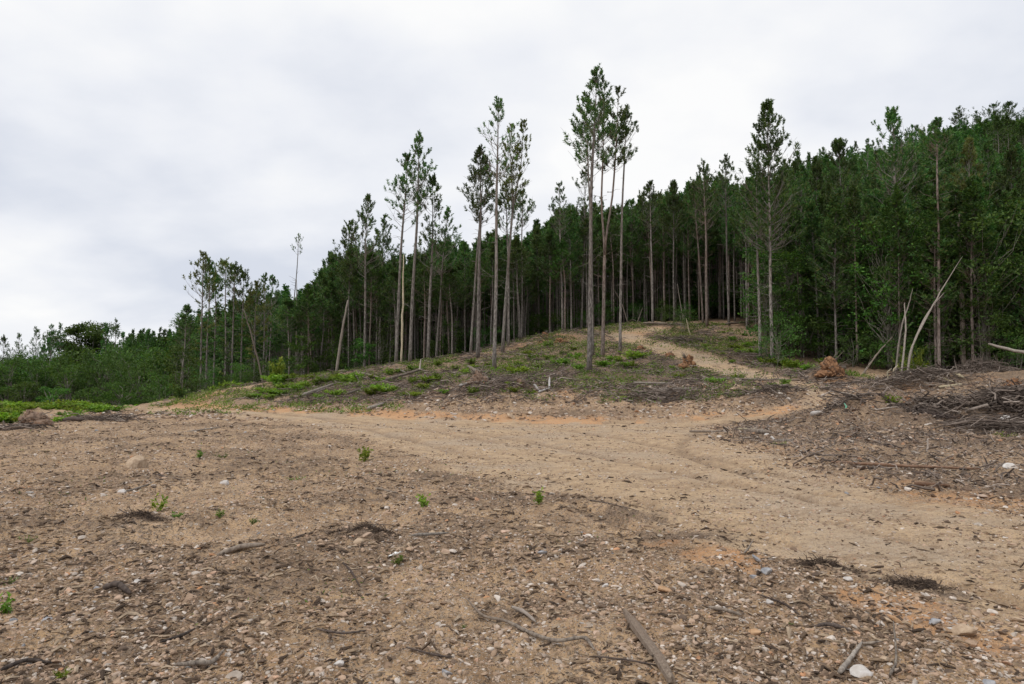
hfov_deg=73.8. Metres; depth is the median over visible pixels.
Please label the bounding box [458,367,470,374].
weed clump
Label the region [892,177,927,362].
pine tree
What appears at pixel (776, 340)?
understorey bush
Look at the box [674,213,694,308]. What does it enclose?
pine tree
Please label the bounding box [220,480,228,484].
rock
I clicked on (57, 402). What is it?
weed clump
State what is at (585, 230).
pine tree
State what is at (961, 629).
rock
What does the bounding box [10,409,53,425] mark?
earth clod
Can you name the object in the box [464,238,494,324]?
pine tree
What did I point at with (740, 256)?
pine tree
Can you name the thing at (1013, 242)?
broadleaf sapling
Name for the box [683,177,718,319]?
pine tree
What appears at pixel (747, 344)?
weed clump
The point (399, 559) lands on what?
seedling
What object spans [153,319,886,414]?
brash
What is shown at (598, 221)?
pine tree
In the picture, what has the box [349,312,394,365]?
broadleaf sapling
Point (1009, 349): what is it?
log
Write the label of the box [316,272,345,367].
pine tree
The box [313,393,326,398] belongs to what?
weed clump
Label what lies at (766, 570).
rock
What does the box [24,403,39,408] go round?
weed clump
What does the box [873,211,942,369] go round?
broadleaf sapling
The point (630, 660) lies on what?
stick
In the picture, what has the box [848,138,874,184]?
pine tree
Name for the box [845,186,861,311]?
pine tree
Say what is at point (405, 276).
pine tree
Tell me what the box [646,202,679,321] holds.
pine tree
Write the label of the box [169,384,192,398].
bank bush
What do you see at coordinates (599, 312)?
understorey bush
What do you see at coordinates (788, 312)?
broadleaf sapling
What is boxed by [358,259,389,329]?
pine tree
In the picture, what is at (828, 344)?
understorey bush
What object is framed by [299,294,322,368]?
pine tree
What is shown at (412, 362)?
ground cover
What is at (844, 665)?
stick
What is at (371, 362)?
understorey bush
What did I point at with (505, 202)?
pine tree
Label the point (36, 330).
pine tree
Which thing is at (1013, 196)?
pine tree
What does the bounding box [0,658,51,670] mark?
stick
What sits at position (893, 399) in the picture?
seedling
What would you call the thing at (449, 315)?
pine tree
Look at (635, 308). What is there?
understorey bush
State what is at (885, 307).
broadleaf sapling
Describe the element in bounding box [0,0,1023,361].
sky
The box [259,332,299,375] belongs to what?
broadleaf sapling
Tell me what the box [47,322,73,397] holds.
pine tree
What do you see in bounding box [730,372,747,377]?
weed clump
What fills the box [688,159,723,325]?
pine tree
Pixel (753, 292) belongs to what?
pine tree
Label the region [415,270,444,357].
pine tree
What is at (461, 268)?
pine tree
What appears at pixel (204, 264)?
pine tree
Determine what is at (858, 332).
understorey bush
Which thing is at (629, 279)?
pine tree
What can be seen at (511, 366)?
weed clump
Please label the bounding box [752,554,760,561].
rock
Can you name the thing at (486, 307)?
pine tree
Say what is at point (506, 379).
brush heap
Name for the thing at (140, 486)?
stick
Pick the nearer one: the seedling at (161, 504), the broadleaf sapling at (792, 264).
the seedling at (161, 504)
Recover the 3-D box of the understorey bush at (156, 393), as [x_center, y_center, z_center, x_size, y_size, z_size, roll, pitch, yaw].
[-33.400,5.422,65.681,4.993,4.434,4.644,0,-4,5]
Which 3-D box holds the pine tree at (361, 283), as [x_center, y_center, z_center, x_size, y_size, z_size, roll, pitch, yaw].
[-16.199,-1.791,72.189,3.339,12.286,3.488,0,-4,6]
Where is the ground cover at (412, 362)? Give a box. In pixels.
[8,320,888,624]
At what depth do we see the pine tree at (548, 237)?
75.34 m
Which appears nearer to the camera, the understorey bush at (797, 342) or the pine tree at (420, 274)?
the understorey bush at (797, 342)
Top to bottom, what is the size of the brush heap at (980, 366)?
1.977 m
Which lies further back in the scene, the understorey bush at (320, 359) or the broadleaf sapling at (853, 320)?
the understorey bush at (320, 359)
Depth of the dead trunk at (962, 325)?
47.12 m
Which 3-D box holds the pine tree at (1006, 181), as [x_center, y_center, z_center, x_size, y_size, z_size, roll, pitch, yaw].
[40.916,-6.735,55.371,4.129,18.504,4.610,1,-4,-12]
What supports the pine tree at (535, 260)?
on the ground at (864, 540)
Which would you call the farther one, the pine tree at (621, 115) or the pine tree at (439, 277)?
the pine tree at (439, 277)
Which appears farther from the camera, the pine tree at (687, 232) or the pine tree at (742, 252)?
the pine tree at (687, 232)
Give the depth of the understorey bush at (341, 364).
69.51 m
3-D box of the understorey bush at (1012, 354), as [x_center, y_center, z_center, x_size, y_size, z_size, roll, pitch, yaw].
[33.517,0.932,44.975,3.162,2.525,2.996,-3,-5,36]
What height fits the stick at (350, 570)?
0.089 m
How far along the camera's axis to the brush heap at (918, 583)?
5.42 m
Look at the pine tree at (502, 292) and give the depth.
76.64 m
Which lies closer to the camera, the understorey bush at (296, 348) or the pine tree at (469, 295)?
the understorey bush at (296, 348)
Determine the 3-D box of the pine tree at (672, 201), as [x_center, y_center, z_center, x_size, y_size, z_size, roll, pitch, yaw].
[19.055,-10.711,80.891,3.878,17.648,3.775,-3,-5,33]
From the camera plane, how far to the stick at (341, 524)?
7.80 m
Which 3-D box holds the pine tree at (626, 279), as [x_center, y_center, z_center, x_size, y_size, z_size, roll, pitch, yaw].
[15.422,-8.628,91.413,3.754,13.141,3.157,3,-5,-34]
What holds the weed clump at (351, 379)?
on the ground at (864, 540)
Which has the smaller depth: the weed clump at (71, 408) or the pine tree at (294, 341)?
the weed clump at (71, 408)
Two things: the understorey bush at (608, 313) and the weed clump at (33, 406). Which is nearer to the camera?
the weed clump at (33, 406)
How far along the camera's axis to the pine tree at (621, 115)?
54.86 m
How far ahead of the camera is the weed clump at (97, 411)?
42.00 m
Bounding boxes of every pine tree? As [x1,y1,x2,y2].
[0,333,29,374]
[0,334,13,368]
[24,326,43,371]
[38,323,63,378]
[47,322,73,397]
[96,323,113,374]
[104,317,125,403]
[168,304,202,382]
[182,250,219,392]
[190,257,223,387]
[205,269,224,384]
[211,257,240,378]
[219,261,248,382]
[227,270,257,380]
[234,278,271,381]
[250,272,279,372]
[254,274,282,374]
[266,297,308,374]
[269,306,303,365]
[280,307,325,374]
[281,298,317,374]
[289,233,303,357]
[289,282,326,373]
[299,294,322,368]
[312,252,347,369]
[312,288,337,371]
[313,276,328,367]
[313,281,345,369]
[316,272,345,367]
[330,219,372,368]
[333,265,357,369]
[334,245,363,366]
[335,256,361,367]
[339,256,372,359]
[339,289,363,363]
[343,268,370,352]
[346,194,386,366]
[347,252,391,366]
[357,252,375,360]
[358,255,392,363]
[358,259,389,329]
[364,213,404,364]
[366,271,396,363]
[370,262,395,357]
[372,263,409,361]
[377,267,410,337]
[383,149,424,361]
[383,261,396,357]
[389,281,428,358]
[391,273,421,359]
[393,261,417,348]
[394,259,432,359]
[395,129,437,361]
[406,254,441,358]
[407,252,427,357]
[413,173,452,357]
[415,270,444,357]
[420,255,439,357]
[424,206,461,357]
[425,265,473,353]
[432,244,464,352]
[433,246,454,355]
[434,241,455,355]
[435,241,455,354]
[435,288,466,329]
[448,262,465,351]
[450,241,476,351]
[452,252,484,339]
[457,143,502,357]
[459,258,490,350]
[462,258,487,349]
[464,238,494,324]
[468,153,493,352]
[468,231,506,342]
[478,96,519,367]
[480,243,505,343]
[481,241,494,347]
[484,236,504,328]
[485,233,506,312]
[488,246,520,340]
[491,182,524,345]
[493,269,523,335]
[498,119,531,351]
[499,239,529,338]
[502,237,532,338]
[504,246,531,338]
[509,188,535,337]
[514,236,536,337]
[515,247,542,336]
[517,246,536,332]
[530,225,549,333]
[531,227,548,308]
[532,233,563,332]
[537,230,563,331]
[538,217,561,315]
[544,214,567,325]
[547,206,571,330]
[548,181,573,328]
[548,239,582,329]
[553,205,583,328]
[554,261,580,328]
[558,224,585,328]
[562,63,619,371]
[563,213,579,328]
[568,217,602,327]
[571,90,602,354]
[571,209,601,306]
[572,165,600,328]
[578,236,609,318]
[578,237,595,300]
[582,211,601,306]
[587,86,631,356]
[588,215,611,324]
[593,224,613,301]
[595,208,628,323]
[600,242,624,323]
[605,217,618,323]
[609,105,638,354]
[610,204,622,323]
[611,213,631,321]
[617,211,643,319]
[618,198,645,320]
[618,221,643,317]
[619,250,634,321]
[623,249,643,321]
[628,219,658,321]
[631,180,663,324]
[631,235,658,305]
[632,202,642,321]
[633,194,654,321]
[633,201,665,300]
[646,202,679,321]
[646,207,667,320]
[648,204,659,320]
[649,201,669,319]
[653,180,688,320]
[653,199,674,319]
[658,188,677,320]
[668,195,682,319]
[670,199,680,297]
[671,193,694,301]
[671,198,698,318]
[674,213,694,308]
[675,200,700,319]
[678,195,695,319]
[681,180,713,322]
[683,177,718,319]
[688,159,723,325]
[690,226,716,297]
[692,189,722,288]
[693,235,716,299]
[697,213,713,318]
[702,204,725,318]
[707,153,742,324]
[707,186,725,318]
[710,180,729,319]
[713,178,725,317]
[713,186,743,302]
[714,98,809,358]
[719,195,744,321]
[720,194,747,318]
[721,191,747,318]
[728,176,771,327]
[728,180,758,329]
[732,211,754,293]
[733,161,780,359]
[742,191,771,313]
[749,208,759,320]
[750,193,812,334]
[761,186,776,295]
[764,180,795,330]
[775,210,816,354]
[783,165,818,348]
[785,187,816,341]
[789,206,814,349]
[790,199,834,358]
[799,192,863,361]
[802,187,863,359]
[803,182,843,355]
[805,159,829,308]
[812,194,828,325]
[816,137,873,352]
[833,197,861,357]
[836,185,873,365]
[841,153,864,205]
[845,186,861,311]
[846,189,887,359]
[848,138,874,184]
[851,180,885,363]
[859,149,889,355]
[864,195,907,369]
[865,105,928,369]
[871,182,928,370]
[891,193,919,306]
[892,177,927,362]
[892,197,930,367]
[900,145,934,194]
[902,125,925,143]
[903,184,967,369]
[904,184,957,364]
[909,116,963,368]
[922,183,946,366]
[922,185,1023,362]
[932,142,967,203]
[935,180,977,368]
[940,135,1011,359]
[940,174,1009,367]
[946,105,969,129]
[964,175,1009,369]
[967,136,1015,198]
[968,100,1012,120]
[977,193,1012,359]
[978,189,1023,366]
[982,180,1000,262]
[987,148,1023,365]
[988,184,1002,365]
[989,100,1022,120]
[1000,200,1023,346]
[1002,188,1023,336]
[1014,200,1023,293]
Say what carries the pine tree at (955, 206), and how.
on the ground at (864, 540)
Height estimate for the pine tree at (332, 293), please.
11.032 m
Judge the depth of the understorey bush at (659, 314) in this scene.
84.13 m
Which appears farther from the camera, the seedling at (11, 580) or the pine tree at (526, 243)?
the pine tree at (526, 243)
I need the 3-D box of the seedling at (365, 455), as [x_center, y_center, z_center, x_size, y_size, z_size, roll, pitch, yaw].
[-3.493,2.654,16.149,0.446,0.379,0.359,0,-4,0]
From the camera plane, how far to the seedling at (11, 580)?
5.78 m
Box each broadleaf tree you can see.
[0,354,33,400]
[4,381,41,404]
[12,349,60,402]
[36,386,70,403]
[41,320,125,396]
[46,362,90,401]
[72,386,105,402]
[80,345,136,405]
[98,379,145,405]
[106,360,171,404]
[140,371,186,401]
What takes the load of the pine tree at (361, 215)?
on the ground at (864, 540)
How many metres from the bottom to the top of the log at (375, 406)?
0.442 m
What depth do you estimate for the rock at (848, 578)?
5.41 m
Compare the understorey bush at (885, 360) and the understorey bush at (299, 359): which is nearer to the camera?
the understorey bush at (885, 360)
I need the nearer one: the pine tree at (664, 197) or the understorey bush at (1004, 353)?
the understorey bush at (1004, 353)
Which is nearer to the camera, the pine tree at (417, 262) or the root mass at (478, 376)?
the root mass at (478, 376)
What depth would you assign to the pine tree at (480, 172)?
58.73 m
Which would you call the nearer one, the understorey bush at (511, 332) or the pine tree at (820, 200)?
the pine tree at (820, 200)
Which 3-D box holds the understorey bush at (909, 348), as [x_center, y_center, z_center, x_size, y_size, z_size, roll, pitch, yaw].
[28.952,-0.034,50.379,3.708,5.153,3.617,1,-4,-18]
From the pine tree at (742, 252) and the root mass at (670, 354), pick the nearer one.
the root mass at (670, 354)
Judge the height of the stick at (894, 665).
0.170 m
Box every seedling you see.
[0,591,14,613]
[1,575,20,585]
[17,535,37,541]
[52,667,71,678]
[150,492,167,510]
[172,511,183,517]
[197,450,205,457]
[215,509,224,517]
[357,446,373,461]
[389,551,402,564]
[415,493,430,506]
[532,487,544,504]
[882,393,901,403]
[993,431,1018,436]
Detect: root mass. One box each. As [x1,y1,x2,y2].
[466,365,487,384]
[515,375,526,387]
[553,336,567,342]
[665,350,674,356]
[676,352,695,368]
[729,382,744,389]
[814,351,850,376]
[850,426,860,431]
[902,394,910,402]
[1003,375,1023,385]
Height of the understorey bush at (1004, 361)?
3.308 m
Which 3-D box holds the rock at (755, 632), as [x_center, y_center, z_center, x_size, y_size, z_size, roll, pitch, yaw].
[1.556,1.868,4.382,0.081,0.050,0.072,0,-4,0]
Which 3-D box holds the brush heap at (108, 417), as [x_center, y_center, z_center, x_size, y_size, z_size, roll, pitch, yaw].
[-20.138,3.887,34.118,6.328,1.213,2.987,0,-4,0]
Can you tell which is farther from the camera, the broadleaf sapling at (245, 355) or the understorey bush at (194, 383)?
the broadleaf sapling at (245, 355)
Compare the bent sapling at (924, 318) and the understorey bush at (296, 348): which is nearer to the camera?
the bent sapling at (924, 318)
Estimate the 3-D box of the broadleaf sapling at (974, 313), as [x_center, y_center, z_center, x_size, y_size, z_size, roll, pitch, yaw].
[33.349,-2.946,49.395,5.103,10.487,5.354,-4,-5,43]
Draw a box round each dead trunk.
[243,309,265,381]
[295,279,296,374]
[335,300,347,370]
[400,254,403,361]
[950,214,974,363]
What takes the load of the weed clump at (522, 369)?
on the ground at (864, 540)
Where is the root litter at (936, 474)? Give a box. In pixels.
[694,370,1023,495]
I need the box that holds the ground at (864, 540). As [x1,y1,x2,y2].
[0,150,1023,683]
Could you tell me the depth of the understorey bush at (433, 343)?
68.48 m
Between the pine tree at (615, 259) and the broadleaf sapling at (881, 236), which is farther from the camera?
the pine tree at (615, 259)
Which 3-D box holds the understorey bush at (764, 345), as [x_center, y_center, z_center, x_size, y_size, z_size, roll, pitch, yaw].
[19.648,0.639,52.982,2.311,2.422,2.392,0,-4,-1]
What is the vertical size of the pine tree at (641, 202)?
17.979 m
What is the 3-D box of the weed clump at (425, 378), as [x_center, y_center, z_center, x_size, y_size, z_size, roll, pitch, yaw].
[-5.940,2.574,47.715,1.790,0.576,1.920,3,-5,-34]
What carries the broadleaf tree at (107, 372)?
on the ground at (864, 540)
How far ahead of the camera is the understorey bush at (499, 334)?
77.47 m
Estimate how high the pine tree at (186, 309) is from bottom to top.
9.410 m
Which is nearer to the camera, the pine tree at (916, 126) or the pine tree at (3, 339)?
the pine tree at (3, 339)
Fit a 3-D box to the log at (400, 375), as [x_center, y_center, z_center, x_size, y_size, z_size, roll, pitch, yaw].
[-8.238,2.490,51.377,3.583,1.097,0.292,3,-5,-39]
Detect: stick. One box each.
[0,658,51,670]
[102,581,130,594]
[126,478,161,491]
[160,628,195,642]
[173,648,224,665]
[178,427,219,432]
[217,543,264,555]
[266,501,387,548]
[317,628,365,633]
[343,562,359,586]
[376,487,397,492]
[405,647,453,657]
[411,532,448,536]
[466,597,594,649]
[511,606,536,622]
[588,499,638,510]
[595,656,655,664]
[709,606,741,615]
[760,594,799,614]
[815,619,851,630]
[838,641,862,673]
[862,641,881,644]
[889,620,896,675]
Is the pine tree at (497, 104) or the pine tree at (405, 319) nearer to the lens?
the pine tree at (497, 104)
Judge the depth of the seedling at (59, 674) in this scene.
3.79 m
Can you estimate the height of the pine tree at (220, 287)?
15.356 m
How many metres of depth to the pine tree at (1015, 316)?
47.14 m
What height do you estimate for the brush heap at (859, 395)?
1.658 m
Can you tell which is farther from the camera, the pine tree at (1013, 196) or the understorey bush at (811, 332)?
the understorey bush at (811, 332)
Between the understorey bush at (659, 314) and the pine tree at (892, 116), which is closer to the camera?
the pine tree at (892, 116)
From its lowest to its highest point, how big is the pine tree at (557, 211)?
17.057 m
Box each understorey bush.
[136,375,186,402]
[152,344,204,392]
[168,373,205,395]
[181,373,216,393]
[189,368,223,390]
[191,362,245,387]
[216,375,229,385]
[221,360,256,382]
[227,362,249,382]
[239,369,267,382]
[249,361,277,381]
[274,356,296,375]
[275,351,319,374]
[276,334,315,374]
[290,358,321,375]
[309,351,332,372]
[310,331,346,370]
[319,353,353,369]
[325,337,372,370]
[340,346,371,369]
[350,338,377,363]
[351,348,385,366]
[355,320,405,364]
[380,347,394,362]
[406,346,432,359]
[430,339,444,355]
[432,319,465,354]
[469,321,501,347]
[497,325,507,342]
[500,317,534,338]
[528,311,541,335]
[533,309,569,333]
[557,314,583,328]
[575,311,585,327]
[585,299,618,326]
[601,309,614,324]
[614,308,618,322]
[628,303,649,321]
[654,299,672,320]
[654,307,666,319]
[663,309,700,332]
[668,302,694,321]
[738,294,766,329]
[748,335,779,359]
[750,314,806,366]
[763,292,842,357]
[773,330,797,355]
[775,325,814,353]
[792,306,828,352]
[806,297,868,360]
[808,317,838,359]
[820,316,843,355]
[820,332,886,367]
[830,312,878,360]
[852,326,882,360]
[856,329,915,370]
[865,320,932,365]
[885,307,933,353]
[892,343,930,370]
[902,339,958,370]
[907,308,977,363]
[941,306,968,369]
[975,327,1023,365]
[979,310,1023,366]
[993,336,1023,370]
[998,344,1023,367]
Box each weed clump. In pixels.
[0,410,21,422]
[0,413,18,423]
[1,404,25,413]
[6,401,27,409]
[15,402,29,409]
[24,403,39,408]
[40,404,51,409]
[42,399,82,404]
[50,416,66,421]
[53,411,69,415]
[65,406,87,411]
[69,409,86,414]
[70,400,91,408]
[76,403,108,411]
[87,409,107,412]
[95,404,137,410]
[218,380,234,387]
[229,381,252,386]
[259,388,292,394]
[260,373,294,383]
[261,393,275,398]
[272,382,296,389]
[281,372,300,380]
[288,383,304,389]
[296,380,314,386]
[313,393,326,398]
[315,375,336,381]
[324,389,345,395]
[331,375,362,383]
[337,373,352,377]
[349,370,363,378]
[362,388,377,394]
[363,385,397,392]
[372,383,392,386]
[375,375,386,382]
[381,367,399,374]
[402,391,425,396]
[406,376,419,382]
[412,382,439,388]
[413,375,439,381]
[430,372,443,379]
[434,359,443,365]
[434,389,448,393]
[450,364,461,369]
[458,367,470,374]
[463,364,487,367]
[466,358,476,363]
[466,386,479,394]
[500,364,525,369]
[503,365,533,373]
[506,386,519,391]
[520,349,535,355]
[542,340,553,346]
[550,357,566,364]
[557,358,569,364]
[567,352,580,357]
[571,363,585,369]
[597,359,615,366]
[611,355,622,361]
[617,349,651,359]
[618,361,629,366]
[623,360,641,367]
[703,376,725,382]
[724,344,742,348]
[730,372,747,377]
[739,341,752,346]
[740,348,757,352]
[757,355,776,363]
[769,358,793,365]
[777,379,790,383]
[778,359,805,367]
[799,363,814,369]
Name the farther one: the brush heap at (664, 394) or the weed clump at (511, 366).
the weed clump at (511, 366)
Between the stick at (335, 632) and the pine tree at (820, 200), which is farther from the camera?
the pine tree at (820, 200)
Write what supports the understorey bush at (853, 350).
on the ground at (864, 540)
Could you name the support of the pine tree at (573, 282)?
on the ground at (864, 540)
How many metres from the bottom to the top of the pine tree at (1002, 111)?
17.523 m
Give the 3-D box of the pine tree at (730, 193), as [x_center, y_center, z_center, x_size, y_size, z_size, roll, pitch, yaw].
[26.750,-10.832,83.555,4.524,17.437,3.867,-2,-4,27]
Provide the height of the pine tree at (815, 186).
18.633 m
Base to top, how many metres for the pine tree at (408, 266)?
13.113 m
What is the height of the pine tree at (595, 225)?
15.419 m
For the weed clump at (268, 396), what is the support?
on the ground at (864, 540)
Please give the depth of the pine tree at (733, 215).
72.87 m
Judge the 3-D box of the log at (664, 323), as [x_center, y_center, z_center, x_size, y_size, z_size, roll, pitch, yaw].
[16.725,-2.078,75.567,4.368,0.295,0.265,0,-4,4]
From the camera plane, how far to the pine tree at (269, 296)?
71.35 m
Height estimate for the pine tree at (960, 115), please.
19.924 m
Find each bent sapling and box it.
[895,288,912,372]
[901,303,906,370]
[906,256,962,374]
[910,293,943,360]
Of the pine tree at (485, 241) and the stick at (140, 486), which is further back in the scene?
the pine tree at (485, 241)
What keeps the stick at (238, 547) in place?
on the ground at (864, 540)
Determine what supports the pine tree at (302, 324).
on the ground at (864, 540)
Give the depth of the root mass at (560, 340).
62.06 m
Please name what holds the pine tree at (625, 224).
on the ground at (864, 540)
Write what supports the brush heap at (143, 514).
on the ground at (864, 540)
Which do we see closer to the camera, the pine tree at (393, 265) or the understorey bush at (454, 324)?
the understorey bush at (454, 324)
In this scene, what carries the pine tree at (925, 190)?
on the ground at (864, 540)
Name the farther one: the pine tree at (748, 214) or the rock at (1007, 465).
the pine tree at (748, 214)
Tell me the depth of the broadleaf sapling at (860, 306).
55.62 m
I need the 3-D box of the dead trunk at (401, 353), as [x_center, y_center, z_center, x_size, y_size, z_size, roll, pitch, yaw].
[-9.690,-2.853,60.348,0.267,9.870,0.218,-2,-4,22]
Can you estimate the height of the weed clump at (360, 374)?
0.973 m
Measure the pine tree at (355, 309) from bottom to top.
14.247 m
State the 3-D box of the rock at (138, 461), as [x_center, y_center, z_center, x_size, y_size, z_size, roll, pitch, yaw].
[-7.660,2.494,13.913,0.293,0.355,0.597,0,-4,0]
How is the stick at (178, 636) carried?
on the ground at (864, 540)
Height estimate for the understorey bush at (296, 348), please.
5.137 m
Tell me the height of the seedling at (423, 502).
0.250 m
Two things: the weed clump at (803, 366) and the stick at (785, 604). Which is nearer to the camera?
the stick at (785, 604)
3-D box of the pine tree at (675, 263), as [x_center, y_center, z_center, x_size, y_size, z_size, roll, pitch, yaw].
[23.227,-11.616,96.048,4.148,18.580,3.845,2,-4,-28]
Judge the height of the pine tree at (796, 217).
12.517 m
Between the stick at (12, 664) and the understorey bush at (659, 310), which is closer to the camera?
the stick at (12, 664)
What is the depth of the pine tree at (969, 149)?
50.86 m
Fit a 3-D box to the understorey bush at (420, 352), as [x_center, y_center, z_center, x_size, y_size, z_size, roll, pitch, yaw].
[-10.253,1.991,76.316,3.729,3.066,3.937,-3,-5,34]
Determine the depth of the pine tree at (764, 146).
52.66 m
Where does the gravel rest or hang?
on the ground at (864, 540)
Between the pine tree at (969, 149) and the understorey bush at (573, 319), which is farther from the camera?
the understorey bush at (573, 319)
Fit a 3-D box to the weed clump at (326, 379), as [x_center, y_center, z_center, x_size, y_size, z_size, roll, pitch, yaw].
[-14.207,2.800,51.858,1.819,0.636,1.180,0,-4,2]
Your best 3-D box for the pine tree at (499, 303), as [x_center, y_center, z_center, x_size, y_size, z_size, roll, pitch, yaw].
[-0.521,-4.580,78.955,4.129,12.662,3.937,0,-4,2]
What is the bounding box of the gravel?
[0,369,1023,683]
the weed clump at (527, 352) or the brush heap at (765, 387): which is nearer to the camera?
the brush heap at (765, 387)
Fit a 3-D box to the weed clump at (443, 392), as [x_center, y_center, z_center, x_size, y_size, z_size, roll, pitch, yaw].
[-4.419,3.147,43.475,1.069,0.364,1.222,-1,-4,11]
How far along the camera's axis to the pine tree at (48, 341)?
102.05 m
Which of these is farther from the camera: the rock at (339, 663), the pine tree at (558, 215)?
the pine tree at (558, 215)
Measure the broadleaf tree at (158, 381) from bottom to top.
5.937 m
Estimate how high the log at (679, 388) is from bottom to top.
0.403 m
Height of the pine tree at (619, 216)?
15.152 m
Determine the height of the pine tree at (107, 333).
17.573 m
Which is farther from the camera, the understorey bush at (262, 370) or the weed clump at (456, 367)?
the understorey bush at (262, 370)
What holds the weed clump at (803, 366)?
on the ground at (864, 540)
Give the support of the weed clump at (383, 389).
on the ground at (864, 540)
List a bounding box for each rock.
[117,489,126,493]
[124,455,147,468]
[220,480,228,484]
[333,660,343,666]
[353,538,364,543]
[362,468,372,472]
[442,669,452,674]
[534,524,544,527]
[658,586,671,591]
[748,629,760,635]
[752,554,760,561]
[761,567,771,574]
[766,599,773,603]
[805,647,813,652]
[810,411,823,416]
[843,576,852,581]
[849,664,872,677]
[880,655,888,661]
[883,616,892,622]
[887,614,906,625]
[929,618,940,624]
[950,623,977,636]
[982,679,995,683]
[1002,463,1017,468]
[1008,617,1023,622]
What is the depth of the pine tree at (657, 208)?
88.50 m
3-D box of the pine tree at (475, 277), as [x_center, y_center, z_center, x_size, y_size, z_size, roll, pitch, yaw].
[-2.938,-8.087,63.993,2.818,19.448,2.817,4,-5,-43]
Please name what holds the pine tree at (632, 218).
on the ground at (864, 540)
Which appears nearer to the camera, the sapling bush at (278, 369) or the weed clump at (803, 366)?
the weed clump at (803, 366)
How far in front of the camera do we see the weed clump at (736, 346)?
59.05 m
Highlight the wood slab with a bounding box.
[623,608,674,682]
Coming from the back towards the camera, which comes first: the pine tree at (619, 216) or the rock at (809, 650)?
the pine tree at (619, 216)
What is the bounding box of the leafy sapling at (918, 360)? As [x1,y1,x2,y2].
[892,346,929,372]
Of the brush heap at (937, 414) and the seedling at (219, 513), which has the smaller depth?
the seedling at (219, 513)
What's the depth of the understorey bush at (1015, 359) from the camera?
51.23 m
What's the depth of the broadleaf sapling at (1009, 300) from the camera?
47.60 m
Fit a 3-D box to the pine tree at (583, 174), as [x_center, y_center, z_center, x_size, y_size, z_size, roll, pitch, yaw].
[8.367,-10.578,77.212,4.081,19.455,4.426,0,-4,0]
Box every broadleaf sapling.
[188,356,219,389]
[236,347,267,382]
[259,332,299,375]
[327,335,358,368]
[339,316,377,368]
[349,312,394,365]
[737,242,795,351]
[749,225,810,331]
[749,249,806,357]
[762,249,813,358]
[772,246,807,347]
[793,241,848,350]
[797,244,866,350]
[797,277,824,337]
[801,217,878,360]
[827,243,885,362]
[833,273,882,350]
[840,220,940,369]
[848,193,948,368]
[850,244,893,340]
[858,286,893,363]
[870,206,950,358]
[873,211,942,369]
[904,234,979,370]
[919,192,1023,358]
[932,229,1012,361]
[951,276,1013,363]
[969,232,1023,363]
[982,194,1023,349]
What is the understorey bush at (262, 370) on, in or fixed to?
on the ground at (864, 540)
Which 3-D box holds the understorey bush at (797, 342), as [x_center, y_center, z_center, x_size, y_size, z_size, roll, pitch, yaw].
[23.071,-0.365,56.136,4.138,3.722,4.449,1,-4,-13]
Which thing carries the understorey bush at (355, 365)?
on the ground at (864, 540)
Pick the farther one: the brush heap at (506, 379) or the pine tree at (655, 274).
the pine tree at (655, 274)
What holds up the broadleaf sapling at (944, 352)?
on the ground at (864, 540)
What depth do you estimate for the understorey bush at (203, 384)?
63.82 m
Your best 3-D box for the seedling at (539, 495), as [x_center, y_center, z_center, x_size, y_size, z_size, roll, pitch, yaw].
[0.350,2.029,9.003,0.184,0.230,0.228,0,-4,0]
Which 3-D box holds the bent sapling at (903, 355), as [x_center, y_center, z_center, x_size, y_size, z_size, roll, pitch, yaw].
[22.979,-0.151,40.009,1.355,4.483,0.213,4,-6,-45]
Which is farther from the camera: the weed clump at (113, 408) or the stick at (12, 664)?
the weed clump at (113, 408)
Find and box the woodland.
[0,110,1023,405]
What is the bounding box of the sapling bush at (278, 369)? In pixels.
[268,356,285,374]
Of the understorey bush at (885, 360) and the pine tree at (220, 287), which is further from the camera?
the pine tree at (220, 287)
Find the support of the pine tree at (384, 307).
on the ground at (864, 540)
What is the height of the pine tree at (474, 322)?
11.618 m
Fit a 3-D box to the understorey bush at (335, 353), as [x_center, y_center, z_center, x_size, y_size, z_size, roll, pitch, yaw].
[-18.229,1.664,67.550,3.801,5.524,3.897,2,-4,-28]
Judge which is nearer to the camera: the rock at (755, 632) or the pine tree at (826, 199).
the rock at (755, 632)
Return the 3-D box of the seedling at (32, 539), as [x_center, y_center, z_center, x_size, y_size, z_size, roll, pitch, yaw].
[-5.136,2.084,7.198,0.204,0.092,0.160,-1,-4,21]
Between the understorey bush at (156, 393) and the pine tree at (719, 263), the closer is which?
the understorey bush at (156, 393)
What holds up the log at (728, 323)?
on the ground at (864, 540)
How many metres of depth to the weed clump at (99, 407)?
42.21 m
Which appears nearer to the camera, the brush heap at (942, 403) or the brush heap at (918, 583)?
the brush heap at (918, 583)
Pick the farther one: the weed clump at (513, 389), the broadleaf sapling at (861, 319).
the broadleaf sapling at (861, 319)
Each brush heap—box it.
[0,416,60,430]
[50,409,164,421]
[107,508,168,521]
[340,520,404,536]
[463,374,542,395]
[585,385,716,404]
[643,334,721,343]
[702,350,777,362]
[729,375,818,400]
[783,553,862,572]
[800,382,896,412]
[838,361,981,393]
[863,572,964,592]
[874,390,981,416]
[878,393,960,419]
[917,411,1023,433]
[924,372,1023,420]
[946,353,1023,373]
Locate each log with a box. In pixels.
[57,416,83,421]
[302,383,333,395]
[347,385,370,393]
[367,402,384,409]
[384,368,423,379]
[466,365,488,377]
[633,382,671,383]
[643,322,681,324]
[661,387,695,390]
[689,430,721,432]
[691,366,799,380]
[725,320,756,324]
[746,428,771,433]
[773,439,793,441]
[831,461,980,469]
[862,336,892,374]
[914,481,949,486]
[939,383,961,388]
[988,343,1023,353]
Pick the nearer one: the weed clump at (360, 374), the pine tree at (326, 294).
the weed clump at (360, 374)
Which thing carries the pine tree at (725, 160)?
on the ground at (864, 540)

